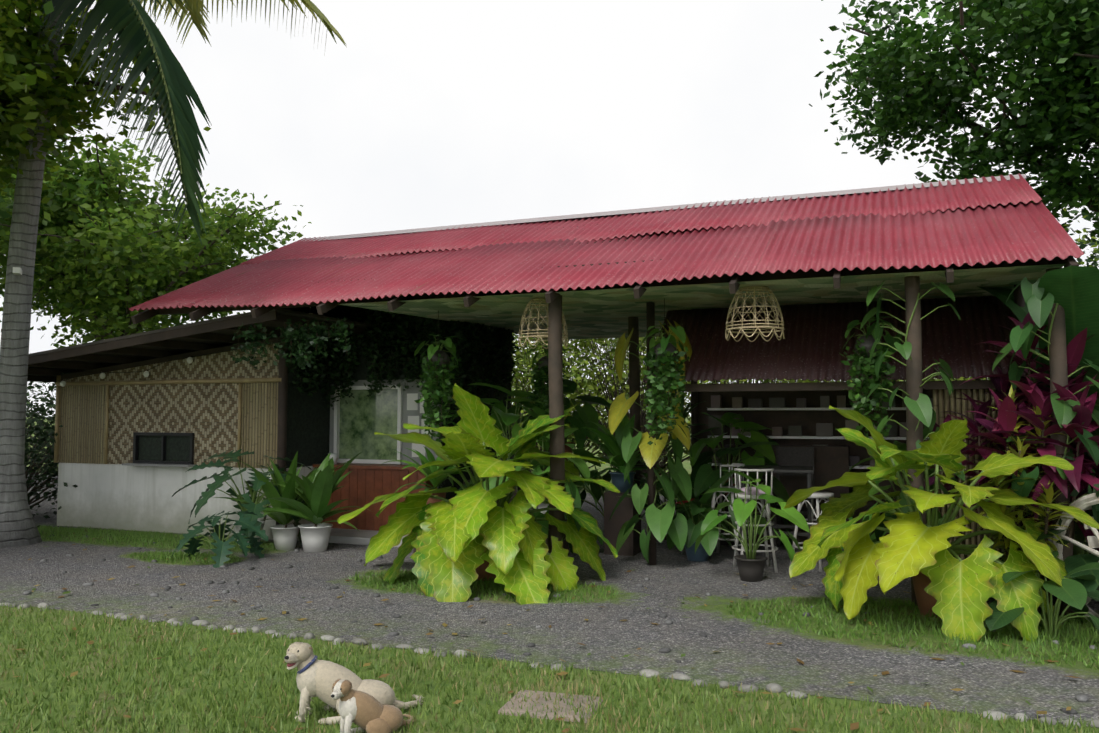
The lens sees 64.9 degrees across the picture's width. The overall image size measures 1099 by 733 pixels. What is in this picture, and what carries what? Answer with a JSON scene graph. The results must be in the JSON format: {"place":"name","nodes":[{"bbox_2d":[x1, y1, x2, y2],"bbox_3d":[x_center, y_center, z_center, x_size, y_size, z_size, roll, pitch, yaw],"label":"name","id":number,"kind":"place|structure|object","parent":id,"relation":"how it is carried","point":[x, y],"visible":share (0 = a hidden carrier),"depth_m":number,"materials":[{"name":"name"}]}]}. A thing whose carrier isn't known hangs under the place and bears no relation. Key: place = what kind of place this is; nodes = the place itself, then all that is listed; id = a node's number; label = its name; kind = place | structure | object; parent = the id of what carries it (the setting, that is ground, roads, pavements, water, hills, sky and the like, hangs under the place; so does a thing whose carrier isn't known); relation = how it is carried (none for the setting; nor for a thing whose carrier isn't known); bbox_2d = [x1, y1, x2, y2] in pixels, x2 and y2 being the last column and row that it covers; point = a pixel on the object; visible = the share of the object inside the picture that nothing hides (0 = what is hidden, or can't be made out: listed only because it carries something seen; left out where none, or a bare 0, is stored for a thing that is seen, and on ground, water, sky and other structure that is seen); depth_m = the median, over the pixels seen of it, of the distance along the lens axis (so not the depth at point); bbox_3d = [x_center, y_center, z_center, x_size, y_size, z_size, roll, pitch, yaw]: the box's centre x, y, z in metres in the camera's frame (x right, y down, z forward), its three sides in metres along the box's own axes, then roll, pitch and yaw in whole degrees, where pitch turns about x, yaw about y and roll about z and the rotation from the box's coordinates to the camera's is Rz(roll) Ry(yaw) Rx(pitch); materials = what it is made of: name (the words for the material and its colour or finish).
{"place":"outdoors","nodes":[
{"label":"outdoors","id":0,"kind":"place"},
{"bbox_2d":[57,463,316,539],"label":"concrete wall","id":1,"kind":"structure","parent":0,"point":[121,497],"depth_m":11.71,"materials":[{"name":"concrete"}]},
{"bbox_2d":[63,344,278,466],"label":"woven bamboo wall","id":2,"kind":"structure","parent":1,"relation":"on","point":[206,414],"depth_m":11.52,"materials":[{"name":"wicker"}]},
{"bbox_2d":[133,432,193,464],"bbox_3d":[-5.160,1.102,11.670,1.030,0.420,0.187,-1,-3,21],"label":"window frame","id":3,"kind":"object","parent":2,"relation":"in","point":[163,448],"visible":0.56,"depth_m":11.59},
{"bbox_2d":[58,382,277,467],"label":"annex slats","id":4,"kind":"object","parent":2,"relation":"attached to","point":[82,422],"visible":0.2,"depth_m":12.05,"materials":[{"name":"wood"}]},
{"bbox_2d":[54,375,281,467],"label":"annex bamboo rails","id":5,"kind":"object","parent":2,"relation":"attached to","point":[240,381],"visible":0.92,"depth_m":11.82,"materials":[{"name":"wood"}]},
{"bbox_2d":[27,308,372,381],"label":"annex roof","id":6,"kind":"structure","parent":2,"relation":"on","point":[273,324],"depth_m":10.88,"materials":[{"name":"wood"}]},
{"bbox_2d":[329,379,444,488],"bbox_3d":[-2.191,1.201,11.567,1.750,2.050,0.080,-1,-3,21],"label":"window frame","id":7,"kind":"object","parent":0,"point":[406,413],"depth_m":11.44,"materials":[{"name":"wood"}]},
{"bbox_2d":[333,385,402,463],"bbox_3d":[-2.446,0.780,11.637,1.050,1.040,0.060,-1,-3,21],"label":"window frame","id":8,"kind":"object","parent":7,"relation":"in","point":[337,424],"visible":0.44,"depth_m":11.60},
{"bbox_2d":[339,389,397,459],"bbox_3d":[-2.435,0.781,11.665,0.924,0.940,0.381,0,-3,-1],"label":"window pane","id":9,"kind":"structure","parent":8,"relation":"in","point":[364,417],"depth_m":11.67,"materials":[{"name":"glass"}]},
{"bbox_2d":[407,393,431,456],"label":"kiosk notices","id":10,"kind":"object","parent":7,"relation":"attached to","point":[412,404],"visible":0.48,"depth_m":11.37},
{"bbox_2d":[414,334,461,365],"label":"plant leaves","id":11,"kind":"object","parent":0,"point":[448,344],"visible":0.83,"depth_m":9.59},
{"bbox_2d":[0,474,1098,727],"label":"gravel path","id":12,"kind":"structure","parent":0,"point":[722,652],"depth_m":6.76,"materials":[{"name":"gravel"}]},
{"bbox_2d":[24,383,77,527],"bbox_3d":[-8.199,1.242,13.243,4.526,2.585,3.639,0,-3,-1],"label":"shrub foliage","id":13,"kind":"object","parent":12,"relation":"on","point":[35,471],"visible":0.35,"depth_m":12.90,"materials":[{"name":"green plant"}]},
{"bbox_2d":[24,333,87,482],"bbox_3d":[-9.460,1.007,18.397,7.159,3.451,4.644,-1,-3,20],"label":"shrub foliage","id":14,"kind":"object","parent":12,"relation":"on","point":[52,387],"visible":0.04,"depth_m":17.98,"materials":[{"name":"green plant"}]},
{"bbox_2d":[0,134,138,289],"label":"tree","id":15,"kind":"object","parent":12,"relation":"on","point":[82,193],"visible":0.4,"depth_m":19.16,"materials":[{"name":"green plant"}]},
{"bbox_2d":[0,125,310,344],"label":"tree","id":16,"kind":"object","parent":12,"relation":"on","point":[114,281],"visible":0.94,"depth_m":19.96,"materials":[{"name":"green plant"}]},
{"bbox_2d":[0,0,346,547],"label":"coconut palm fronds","id":17,"kind":"object","parent":12,"relation":"on","point":[135,29],"visible":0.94,"depth_m":10.40,"materials":[{"name":"green plant"}]},
{"bbox_2d":[61,372,329,467],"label":"annex inner walls","id":18,"kind":"structure","parent":12,"relation":"on","point":[308,428],"depth_m":11.53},
{"bbox_2d":[231,317,356,369],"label":"hanging vine leaves","id":19,"kind":"object","parent":18,"relation":"attached to","point":[308,340],"visible":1,"depth_m":9.61,"materials":[{"name":"green plant"}]},
{"bbox_2d":[170,511,267,567],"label":"selloum leaves","id":20,"kind":"object","parent":12,"relation":"on","point":[220,545],"visible":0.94,"depth_m":9.34,"materials":[{"name":"green plant"}]},
{"bbox_2d":[172,449,310,543],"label":"selloum leaves","id":21,"kind":"object","parent":12,"relation":"on","point":[243,507],"visible":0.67,"depth_m":10.21,"materials":[{"name":"green plant"}]},
{"bbox_2d":[270,524,298,549],"bbox_3d":[-3.105,2.014,10.160,0.350,0.270,0.350,0,-3,-1],"label":"white pot","id":22,"kind":"object","parent":12,"relation":"on","point":[285,538],"visible":0.9,"depth_m":10.05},
{"bbox_2d":[214,451,350,527],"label":"tall plant leaves","id":23,"kind":"object","parent":22,"relation":"in","point":[269,490],"visible":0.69,"depth_m":10.05,"materials":[{"name":"green plant"}]},
{"bbox_2d":[298,523,332,552],"bbox_3d":[-2.716,1.992,10.029,0.390,0.300,0.390,0,-3,-1],"label":"white pot","id":24,"kind":"object","parent":12,"relation":"on","point":[314,539],"visible":0.96,"depth_m":9.90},
{"bbox_2d":[261,451,372,531],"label":"tall plant leaves","id":25,"kind":"object","parent":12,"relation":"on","point":[317,492],"visible":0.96,"depth_m":9.93,"materials":[{"name":"green plant"}]},
{"bbox_2d":[297,528,408,546],"bbox_3d":[-2.346,2.154,11.048,2.200,0.090,1.000,-1,-3,21],"label":"concrete base","id":26,"kind":"object","parent":12,"relation":"on","point":[349,536],"visible":0.08,"depth_m":10.64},
{"bbox_2d":[313,463,436,531],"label":"wall","id":27,"kind":"structure","parent":26,"relation":"on","point":[363,484],"depth_m":11.19,"materials":[{"name":"wood"}]},
{"bbox_2d":[288,305,510,499],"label":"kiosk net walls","id":28,"kind":"structure","parent":12,"relation":"on","point":[361,373],"depth_m":11.67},
{"bbox_2d":[286,306,335,396],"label":"hanging vine leaves","id":29,"kind":"object","parent":28,"relation":"attached to","point":[314,382],"visible":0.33,"depth_m":11.31,"materials":[{"name":"green plant"}]},
{"bbox_2d":[321,305,448,409],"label":"hanging vine leaves","id":30,"kind":"object","parent":28,"relation":"attached to","point":[405,328],"visible":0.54,"depth_m":11.43,"materials":[{"name":"green plant"}]},
{"bbox_2d":[442,320,518,420],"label":"hanging vine leaves","id":31,"kind":"object","parent":28,"relation":"attached to","point":[483,339],"visible":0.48,"depth_m":11.99,"materials":[{"name":"green plant"}]},
{"bbox_2d":[337,383,619,604],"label":"aroid leaves","id":32,"kind":"object","parent":12,"relation":"on","point":[504,538],"visible":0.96,"depth_m":7.75,"materials":[{"name":"plant"}]},
{"bbox_2d":[452,475,537,517],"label":"aroid leaves","id":33,"kind":"object","parent":12,"relation":"on","point":[471,483],"visible":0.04,"depth_m":10.41,"materials":[{"name":"green plant"}]},
{"bbox_2d":[467,382,549,464],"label":"aroid leaves","id":34,"kind":"object","parent":33,"relation":"on","point":[503,416],"visible":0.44,"depth_m":10.49,"materials":[{"name":"green plant"}]},
{"bbox_2d":[483,453,602,544],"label":"aroid leaves","id":35,"kind":"object","parent":12,"relation":"on","point":[535,464],"visible":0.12,"depth_m":9.46,"materials":[{"name":"green plant"}]},
{"bbox_2d":[489,428,600,506],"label":"aroid leaves","id":36,"kind":"object","parent":35,"relation":"on","point":[581,466],"visible":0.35,"depth_m":9.53,"materials":[{"name":"green plant"}]},
{"bbox_2d":[0,599,1098,728],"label":"border stones","id":37,"kind":"object","parent":12,"relation":"on","point":[650,673],"visible":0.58,"depth_m":5.64,"materials":[{"name":"stone"}]},
{"bbox_2d":[13,531,1096,732],"bbox_3d":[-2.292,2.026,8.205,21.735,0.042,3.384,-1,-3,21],"label":"fallen leaves","id":38,"kind":"object","parent":12,"relation":"on","point":[1081,698],"visible":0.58,"depth_m":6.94,"materials":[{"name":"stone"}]},
{"bbox_2d":[37,525,1098,669],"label":"grass patch","id":39,"kind":"object","parent":12,"relation":"on","point":[155,538],"depth_m":6.77,"materials":[{"name":"green plant"}]},
{"bbox_2d":[564,455,675,518],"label":"aroid leaves","id":40,"kind":"object","parent":12,"relation":"on","point":[597,490],"visible":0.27,"depth_m":10.62,"materials":[{"name":"green plant"}]},
{"bbox_2d":[507,376,610,448],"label":"aroid leaves","id":41,"kind":"object","parent":40,"relation":"on","point":[580,418],"visible":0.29,"depth_m":11.05,"materials":[{"name":"green plant"}]},
{"bbox_2d":[604,491,640,555],"bbox_3d":[0.837,1.782,9.871,0.340,0.700,0.340,-1,-3,21],"label":"plant stand","id":42,"kind":"object","parent":12,"relation":"on","point":[625,511],"visible":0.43,"depth_m":9.73,"materials":[{"name":"brown wood"}]},
{"bbox_2d":[609,472,635,491],"bbox_3d":[0.837,1.323,9.897,0.310,0.220,0.310,0,-3,-1],"label":"pot","id":43,"kind":"object","parent":42,"relation":"on","point":[619,483],"visible":0.83,"depth_m":9.79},
{"bbox_2d":[566,414,666,484],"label":"fern leaves","id":44,"kind":"object","parent":43,"relation":"in","point":[610,448],"visible":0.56,"depth_m":9.86,"materials":[{"name":"green plant"}]},
{"bbox_2d":[515,337,759,487],"bbox_3d":[1.754,-0.002,17.010,5.346,5.094,5.173,2,-4,-35],"label":"garden foliage","id":45,"kind":"object","parent":12,"relation":"on","point":[610,368],"visible":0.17,"depth_m":16.68,"materials":[{"name":"green plant"}]},
{"bbox_2d":[276,284,1028,564],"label":"dark posts","id":46,"kind":"object","parent":12,"relation":"on","point":[1019,300],"visible":0.21,"depth_m":10.88,"materials":[{"name":"brown wood"}]},
{"bbox_2d":[608,320,691,468],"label":"golden pothos leaves","id":47,"kind":"object","parent":46,"relation":"attached to","point":[621,405],"visible":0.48,"depth_m":9.06,"materials":[{"name":"green plant"}]},
{"bbox_2d":[609,420,691,562],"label":"green pothos leaves","id":48,"kind":"object","parent":46,"relation":"attached to","point":[661,523],"visible":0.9,"depth_m":8.98,"materials":[{"name":"green plant"}]},
{"bbox_2d":[616,452,754,542],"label":"palm leaves","id":49,"kind":"object","parent":12,"relation":"on","point":[705,498],"visible":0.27,"depth_m":9.67,"materials":[{"name":"green plant"}]},
{"bbox_2d":[666,499,739,555],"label":"blue pot plant leaves","id":50,"kind":"object","parent":12,"relation":"on","point":[709,541],"visible":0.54,"depth_m":9.17,"materials":[{"name":"plant"}]},
{"bbox_2d":[709,463,747,554],"bbox_3d":[1.981,1.605,9.647,0.463,1.034,0.463,-3,-4,40],"label":"bar stool","id":51,"kind":"object","parent":12,"relation":"on","point":[732,465],"visible":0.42,"depth_m":9.60,"materials":[{"name":"white wicker"}]},
{"bbox_2d":[676,442,791,544],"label":"aroid leaves","id":52,"kind":"object","parent":12,"relation":"on","point":[704,476],"visible":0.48,"depth_m":9.93,"materials":[{"name":"green plant"}]},
{"bbox_2d":[690,412,777,484],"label":"aroid leaves","id":53,"kind":"object","parent":52,"relation":"on","point":[752,428],"visible":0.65,"depth_m":10.45,"materials":[{"name":"green plant"}]},
{"bbox_2d":[734,555,767,581],"bbox_3d":[1.925,1.932,8.252,0.310,0.220,0.310,0,-3,-1],"label":"pot","id":54,"kind":"object","parent":12,"relation":"on","point":[750,570],"visible":0.94,"depth_m":8.15,"materials":[{"name":"grey"}]},
{"bbox_2d":[695,470,809,561],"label":"aroid leaves","id":55,"kind":"object","parent":54,"relation":"in","point":[742,511],"visible":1,"depth_m":8.19,"materials":[{"name":"green plant"}]},
{"bbox_2d":[732,468,777,572],"bbox_3d":[2.098,1.561,8.851,0.468,1.034,0.468,0,-3,-1],"label":"bar stool","id":56,"kind":"object","parent":12,"relation":"on","point":[766,512],"visible":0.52,"depth_m":8.73,"materials":[{"name":"white wicker"}]},
{"bbox_2d":[739,465,813,554],"bbox_3d":[2.493,1.611,9.500,0.800,1.000,0.700,-1,-3,16],"label":"bar table","id":57,"kind":"object","parent":12,"relation":"on","point":[808,470],"visible":0.56,"depth_m":9.27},
{"bbox_2d":[771,446,815,551],"bbox_3d":[2.860,1.546,10.112,0.460,1.200,0.460,-1,-3,21],"label":"woven chair","id":58,"kind":"object","parent":12,"relation":"on","point":[794,456],"visible":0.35,"depth_m":10.30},
{"bbox_2d":[790,491,833,571],"bbox_3d":[2.756,1.698,8.961,0.463,0.772,0.463,-3,-4,42],"label":"bar stool","id":59,"kind":"object","parent":12,"relation":"on","point":[817,495],"visible":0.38,"depth_m":8.87,"materials":[{"name":"metal"}]},
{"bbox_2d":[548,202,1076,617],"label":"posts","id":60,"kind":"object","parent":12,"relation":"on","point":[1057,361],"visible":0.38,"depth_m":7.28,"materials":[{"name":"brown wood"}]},
{"bbox_2d":[131,201,1078,323],"bbox_3d":[0.193,-1.288,9.853,9.500,1.572,3.364,-1,-3,21],"label":"roof frame","id":61,"kind":"object","parent":60,"relation":"on","point":[469,300],"visible":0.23,"depth_m":8.07,"materials":[{"name":"brown wood"}]},
{"bbox_2d":[129,201,1083,310],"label":"roof","id":62,"kind":"structure","parent":61,"relation":"on","point":[1009,233],"depth_m":8.65,"materials":[{"name":"metal"}]},
{"bbox_2d":[240,173,1041,264],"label":"roof","id":63,"kind":"structure","parent":61,"relation":"on","point":[994,192],"depth_m":10.16,"materials":[{"name":"metal"}]},
{"bbox_2d":[299,174,1025,241],"bbox_3d":[0.750,-1.981,11.300,9.650,0.095,0.360,-1,-3,21],"label":"ridge cap","id":64,"kind":"object","parent":63,"relation":"attached to","point":[885,188],"visible":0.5,"depth_m":10.96,"materials":[{"name":"grey"}]},
{"bbox_2d":[339,264,1064,339],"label":"ceiling mats","id":65,"kind":"object","parent":61,"relation":"attached to","point":[597,314],"visible":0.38,"depth_m":8.93,"materials":[{"name":"wicker"}]},
{"bbox_2d":[414,353,458,443],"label":"basket vine leaves","id":66,"kind":"object","parent":65,"relation":"hanging from","point":[431,391],"visible":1,"depth_m":9.51,"materials":[{"name":"plant"}]},
{"bbox_2d":[518,298,567,348],"bbox_3d":[-0.064,-0.444,8.736,0.510,0.501,0.510,0,-3,-1],"label":"wicker lamp","id":67,"kind":"object","parent":65,"relation":"attached to","point":[537,335],"visible":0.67,"depth_m":8.65,"materials":[{"name":"wicker"}]},
{"bbox_2d":[527,360,568,416],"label":"basket vine leaves","id":68,"kind":"object","parent":65,"relation":"hanging from","point":[540,378],"visible":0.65,"depth_m":10.43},
{"bbox_2d":[636,324,685,357],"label":"hanging basket leaves","id":69,"kind":"object","parent":65,"relation":"hanging from","point":[679,331],"visible":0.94,"depth_m":8.52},
{"bbox_2d":[640,346,689,444],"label":"basket vine leaves","id":70,"kind":"object","parent":65,"relation":"hanging from","point":[667,376],"visible":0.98,"depth_m":8.45,"materials":[{"name":"plant"}]},
{"bbox_2d":[725,286,784,341],"bbox_3d":[1.891,-0.497,7.971,0.540,0.501,0.540,0,-3,-1],"label":"wicker lamp","id":71,"kind":"object","parent":65,"relation":"attached to","point":[753,305],"visible":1,"depth_m":7.88,"materials":[{"name":"wicker"}]},
{"bbox_2d":[839,336,899,442],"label":"basket vine leaves","id":72,"kind":"object","parent":65,"relation":"hanging from","point":[864,368],"visible":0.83,"depth_m":7.67,"materials":[{"name":"plant"}]},
{"bbox_2d":[860,281,959,448],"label":"climber leaves","id":73,"kind":"object","parent":60,"relation":"attached to","point":[922,410],"visible":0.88,"depth_m":7.26,"materials":[{"name":"green plant"}]},
{"bbox_2d":[875,462,964,557],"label":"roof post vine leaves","id":74,"kind":"object","parent":60,"relation":"attached to","point":[879,533],"visible":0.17,"depth_m":7.07,"materials":[{"name":"green plant"}]},
{"bbox_2d":[992,277,1098,523],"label":"climbing plant","id":75,"kind":"object","parent":60,"relation":"attached to","point":[1039,309],"visible":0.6,"depth_m":6.79,"materials":[{"name":"green plant"}]},
{"bbox_2d":[660,380,1026,545],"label":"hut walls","id":76,"kind":"structure","parent":12,"relation":"on","point":[831,461],"depth_m":10.54,"materials":[{"name":"wood"}]},
{"bbox_2d":[707,390,933,468],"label":"hut shelves","id":77,"kind":"object","parent":76,"relation":"attached to","point":[824,430],"visible":0.35,"depth_m":10.62,"materials":[{"name":"wood"}]},
{"bbox_2d":[642,296,1035,382],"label":"roof","id":78,"kind":"structure","parent":76,"relation":"on","point":[810,346],"depth_m":8.92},
{"bbox_2d":[912,571,938,617],"bbox_3d":[3.086,1.783,6.836,0.450,0.360,0.450,0,-3,-1],"label":"plant pot","id":79,"kind":"object","parent":12,"relation":"on","point":[926,601],"visible":0.15,"depth_m":6.76,"materials":[{"name":"ceramic"}]},
{"bbox_2d":[784,406,1098,641],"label":"aroid leaves","id":80,"kind":"object","parent":79,"relation":"in","point":[957,588],"visible":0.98,"depth_m":6.38,"materials":[{"name":"green plant"}]},
{"bbox_2d":[924,359,1038,558],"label":"ti plant leaves","id":81,"kind":"object","parent":12,"relation":"on","point":[1000,384],"visible":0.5,"depth_m":7.72,"materials":[{"name":"purple plant"}]},
{"bbox_2d":[932,380,1034,559],"bbox_3d":[4.770,1.125,8.855,0.793,1.900,2.358,-3,-4,42],"label":"bamboo fence","id":82,"kind":"object","parent":12,"relation":"on","point":[943,400],"visible":0.2,"depth_m":8.17,"materials":[{"name":"wood"}]},
{"bbox_2d":[976,385,1078,578],"bbox_3d":[3.753,1.053,6.889,0.779,1.832,0.828,-1,-3,16],"label":"song of india leaves","id":83,"kind":"object","parent":12,"relation":"on","point":[1041,498],"visible":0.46,"depth_m":6.80,"materials":[{"name":"green plant"}]},
{"bbox_2d":[958,313,1098,615],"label":"ti plant leaves","id":84,"kind":"object","parent":12,"relation":"on","point":[1004,424],"visible":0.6,"depth_m":6.89,"materials":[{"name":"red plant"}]},
{"bbox_2d":[962,367,1098,553],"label":"ti plant leaves","id":85,"kind":"object","parent":12,"relation":"on","point":[1083,491],"visible":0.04,"depth_m":6.97,"materials":[{"name":"green plant"}]},
{"bbox_2d":[979,265,1098,601],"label":"banana","id":86,"kind":"object","parent":12,"relation":"on","point":[1073,291],"depth_m":6.88,"materials":[{"name":"plant"}]},
{"bbox_2d":[984,551,1098,637],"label":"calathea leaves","id":87,"kind":"object","parent":12,"relation":"on","point":[1072,594],"visible":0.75,"depth_m":6.00,"materials":[{"name":"green plant"}]},
{"bbox_2d":[987,506,1098,600],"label":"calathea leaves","id":88,"kind":"object","parent":12,"relation":"on","point":[1072,562],"visible":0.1,"depth_m":6.56,"materials":[{"name":"green plant"}]},
{"bbox_2d":[1051,493,1098,621],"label":"wagon wheel bench","id":89,"kind":"object","parent":12,"relation":"on","point":[1085,502],"visible":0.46,"depth_m":6.53,"materials":[{"name":"wood"}]},
{"bbox_2d":[0,417,1098,732],"bbox_3d":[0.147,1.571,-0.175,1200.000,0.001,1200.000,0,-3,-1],"label":"ground","id":90,"kind":"structure","parent":0,"point":[196,637],"depth_m":4.99,"materials":[{"name":"plant"}]},
{"bbox_2d":[0,0,210,207],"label":"tree","id":91,"kind":"object","parent":90,"relation":"on","point":[20,73],"visible":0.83,"depth_m":10.63,"materials":[{"name":"green plant"}]},
{"bbox_2d":[0,134,282,347],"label":"tree","id":92,"kind":"object","parent":90,"relation":"on","point":[129,169],"visible":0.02,"depth_m":24.84,"materials":[{"name":"green plant"}]},
{"bbox_2d":[284,642,424,724],"bbox_3d":[-1.008,1.651,4.563,0.765,0.418,0.288,1,-3,-22],"label":"dog","id":93,"kind":"object","parent":90,"relation":"on","point":[315,677],"visible":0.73,"depth_m":4.47},
{"bbox_2d":[331,679,415,732],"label":"puppy","id":94,"kind":"object","parent":90,"relation":"on","point":[367,713],"visible":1,"depth_m":4.18},
{"bbox_2d":[498,690,602,722],"bbox_3d":[0.013,1.848,4.686,0.500,0.057,0.400,-1,-3,16],"label":"stepping stone","id":95,"kind":"object","parent":90,"relation":"on","point":[541,700],"visible":0.46,"depth_m":4.63,"materials":[{"name":"stone"}]},
{"bbox_2d":[511,333,657,471],"bbox_3d":[-0.005,0.347,18.355,5.110,4.805,5.263,3,-4,-43],"label":"garden foliage","id":96,"kind":"object","parent":90,"relation":"on","point":[525,382],"visible":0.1,"depth_m":17.49,"materials":[{"name":"green plant"}]},
{"bbox_2d":[809,0,1098,239],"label":"tree","id":97,"kind":"object","parent":90,"relation":"on","point":[1062,107],"visible":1,"depth_m":13.43,"materials":[{"name":"green plant"}]},
{"bbox_2d":[0,0,1098,416],"label":"sky","id":98,"kind":"structure","parent":0,"point":[432,113],"materials":[{"name":"white"}]},
{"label":"plant stand","id":99,"kind":"object","parent":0,"visible":0},
{"bbox_2d":[422,489,445,503],"bbox_3d":[-1.317,1.522,9.872,0.310,0.220,0.310,0,-3,-1],"label":"pot","id":100,"kind":"object","parent":99,"relation":"on","point":[433,500],"visible":0.17,"depth_m":9.76,"materials":[{"name":"ceramic"}]},
{"bbox_2d":[380,446,465,491],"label":"fern leaves","id":101,"kind":"object","parent":100,"relation":"on","point":[435,481],"visible":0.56,"depth_m":9.83,"materials":[{"name":"green plant"}]},
{"bbox_3d":[3.594,1.656,8.688,0.310,0.220,0.310,0,-3,-1],"label":"pot","id":102,"kind":"object","parent":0,"visible":0},
{"bbox_2d":[849,440,941,518],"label":"aroid leaves","id":103,"kind":"object","parent":102,"relation":"in","point":[901,447],"visible":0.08,"depth_m":8.60,"materials":[{"name":"green plant"}]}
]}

